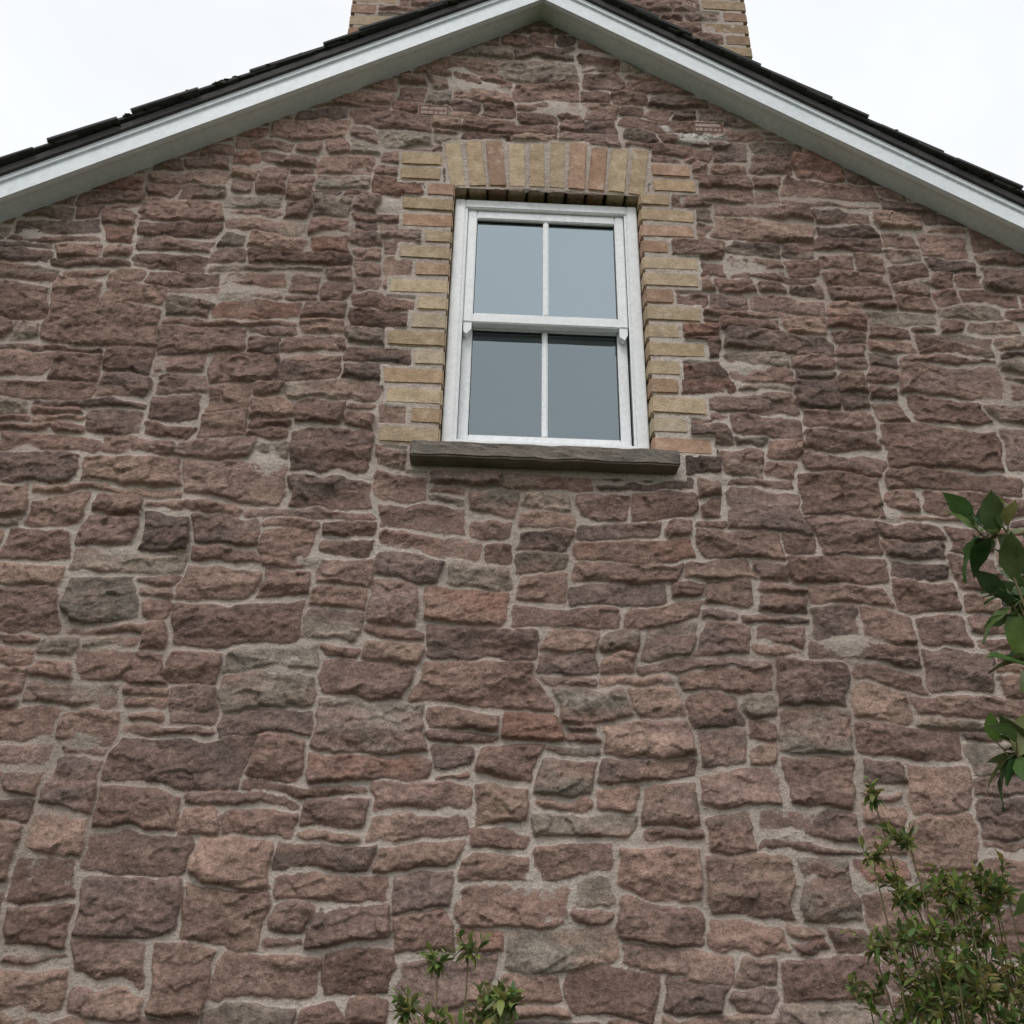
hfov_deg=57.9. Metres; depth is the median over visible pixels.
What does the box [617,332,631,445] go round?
sash stile
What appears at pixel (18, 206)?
soffit
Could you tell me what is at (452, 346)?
frame jamb
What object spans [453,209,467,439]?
staff bead
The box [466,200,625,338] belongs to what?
sash window
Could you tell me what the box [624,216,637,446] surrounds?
staff bead
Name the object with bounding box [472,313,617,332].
sash rail bottom
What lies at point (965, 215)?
soffit
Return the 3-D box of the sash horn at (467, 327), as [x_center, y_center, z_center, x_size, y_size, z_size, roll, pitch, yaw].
[-0.173,-0.702,3.578,0.032,0.054,0.030,2,-26,-2]
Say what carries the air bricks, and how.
attached to the gable wall
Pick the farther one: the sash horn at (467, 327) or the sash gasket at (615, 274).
the sash gasket at (615, 274)
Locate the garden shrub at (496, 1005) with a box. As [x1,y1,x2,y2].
[387,929,528,1023]
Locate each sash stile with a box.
[457,326,472,439]
[463,211,476,322]
[614,218,627,331]
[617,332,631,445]
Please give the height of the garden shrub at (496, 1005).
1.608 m
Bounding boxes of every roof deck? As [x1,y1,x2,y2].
[0,0,488,175]
[586,0,1023,207]
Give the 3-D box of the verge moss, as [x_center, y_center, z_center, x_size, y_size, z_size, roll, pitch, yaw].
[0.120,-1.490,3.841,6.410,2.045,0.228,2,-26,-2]
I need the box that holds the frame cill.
[453,439,638,448]
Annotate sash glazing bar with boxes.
[541,332,547,437]
[542,223,547,315]
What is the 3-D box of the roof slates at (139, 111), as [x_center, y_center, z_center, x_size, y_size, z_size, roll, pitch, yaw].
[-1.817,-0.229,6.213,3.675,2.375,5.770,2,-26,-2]
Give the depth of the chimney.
4.47 m
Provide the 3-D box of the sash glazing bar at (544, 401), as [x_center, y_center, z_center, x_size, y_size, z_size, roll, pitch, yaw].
[0.124,-0.484,3.531,0.022,0.482,0.028,2,-26,-2]
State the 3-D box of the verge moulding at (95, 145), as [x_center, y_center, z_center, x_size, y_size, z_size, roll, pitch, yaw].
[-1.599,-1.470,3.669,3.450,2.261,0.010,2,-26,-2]
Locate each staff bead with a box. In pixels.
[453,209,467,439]
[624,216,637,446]
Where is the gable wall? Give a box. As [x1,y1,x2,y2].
[0,21,1023,1023]
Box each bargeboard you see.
[0,0,542,202]
[543,0,1023,232]
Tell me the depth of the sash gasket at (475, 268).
3.71 m
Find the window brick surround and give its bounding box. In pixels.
[378,141,711,453]
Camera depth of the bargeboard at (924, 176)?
3.93 m
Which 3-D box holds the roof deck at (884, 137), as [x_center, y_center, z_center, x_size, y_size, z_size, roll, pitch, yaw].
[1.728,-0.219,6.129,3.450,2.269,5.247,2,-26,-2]
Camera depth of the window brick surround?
3.68 m
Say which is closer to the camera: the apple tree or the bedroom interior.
the apple tree
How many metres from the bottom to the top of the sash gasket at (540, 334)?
0.003 m
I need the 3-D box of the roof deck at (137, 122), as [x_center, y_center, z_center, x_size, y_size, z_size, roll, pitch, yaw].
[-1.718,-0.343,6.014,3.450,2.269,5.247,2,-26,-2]
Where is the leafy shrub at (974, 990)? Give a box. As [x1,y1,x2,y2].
[837,774,1023,1023]
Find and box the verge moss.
[40,0,1023,196]
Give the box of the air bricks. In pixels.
[418,104,722,132]
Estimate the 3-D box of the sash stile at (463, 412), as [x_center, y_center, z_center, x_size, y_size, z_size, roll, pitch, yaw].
[-0.179,-0.484,3.517,0.038,0.589,0.038,2,-26,-2]
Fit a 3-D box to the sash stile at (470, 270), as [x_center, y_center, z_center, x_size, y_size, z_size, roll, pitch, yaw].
[-0.167,-0.982,3.717,0.038,0.571,0.038,2,-26,-2]
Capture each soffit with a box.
[0,3,542,222]
[541,3,1023,253]
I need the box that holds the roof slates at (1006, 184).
[602,0,1023,198]
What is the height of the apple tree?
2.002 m
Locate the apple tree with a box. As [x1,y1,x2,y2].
[942,489,1023,916]
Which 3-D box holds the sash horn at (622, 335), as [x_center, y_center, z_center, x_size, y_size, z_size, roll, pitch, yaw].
[0.431,-0.680,3.598,0.032,0.054,0.030,2,-26,-2]
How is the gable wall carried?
on the ground
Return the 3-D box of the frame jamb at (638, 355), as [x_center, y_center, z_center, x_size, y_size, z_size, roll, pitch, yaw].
[0.483,-0.712,3.636,0.042,1.197,0.105,2,-26,-2]
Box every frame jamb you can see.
[441,199,465,440]
[624,207,648,448]
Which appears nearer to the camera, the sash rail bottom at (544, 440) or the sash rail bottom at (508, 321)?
the sash rail bottom at (544, 440)
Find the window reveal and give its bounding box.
[441,220,649,446]
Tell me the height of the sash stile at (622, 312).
0.571 m
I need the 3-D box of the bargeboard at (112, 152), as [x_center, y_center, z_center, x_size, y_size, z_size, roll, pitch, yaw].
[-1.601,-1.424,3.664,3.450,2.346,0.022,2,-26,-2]
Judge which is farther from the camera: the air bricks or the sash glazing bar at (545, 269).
the air bricks
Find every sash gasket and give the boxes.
[468,330,472,434]
[473,221,477,313]
[473,330,615,338]
[478,221,612,229]
[613,227,617,319]
[615,336,620,440]
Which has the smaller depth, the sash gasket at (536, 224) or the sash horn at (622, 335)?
the sash horn at (622, 335)
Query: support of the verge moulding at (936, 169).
attached to the roof deck at (884, 137)
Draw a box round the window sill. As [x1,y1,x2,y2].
[409,440,679,474]
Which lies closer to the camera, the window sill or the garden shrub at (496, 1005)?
the garden shrub at (496, 1005)
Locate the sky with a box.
[0,0,1023,189]
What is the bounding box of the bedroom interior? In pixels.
[456,237,632,445]
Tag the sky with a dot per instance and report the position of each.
(948, 75)
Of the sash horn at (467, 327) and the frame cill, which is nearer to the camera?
the frame cill
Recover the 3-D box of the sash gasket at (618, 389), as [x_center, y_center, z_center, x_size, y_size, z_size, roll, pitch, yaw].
[0.405,-0.473,3.543,0.003,0.482,0.012,2,-26,-2]
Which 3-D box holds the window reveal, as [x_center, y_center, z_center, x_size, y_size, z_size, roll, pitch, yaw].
[0.117,-0.327,3.551,2.600,2.150,0.113,2,-26,-2]
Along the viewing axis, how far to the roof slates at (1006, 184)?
3.92 m
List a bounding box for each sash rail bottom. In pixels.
[467,435,620,445]
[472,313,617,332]
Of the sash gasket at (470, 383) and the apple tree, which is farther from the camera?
the sash gasket at (470, 383)
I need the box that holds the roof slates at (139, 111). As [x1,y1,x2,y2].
[0,0,466,166]
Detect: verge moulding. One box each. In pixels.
[0,0,503,182]
[573,0,1023,213]
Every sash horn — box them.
[463,322,471,337]
[618,329,627,344]
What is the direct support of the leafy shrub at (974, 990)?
on the ground

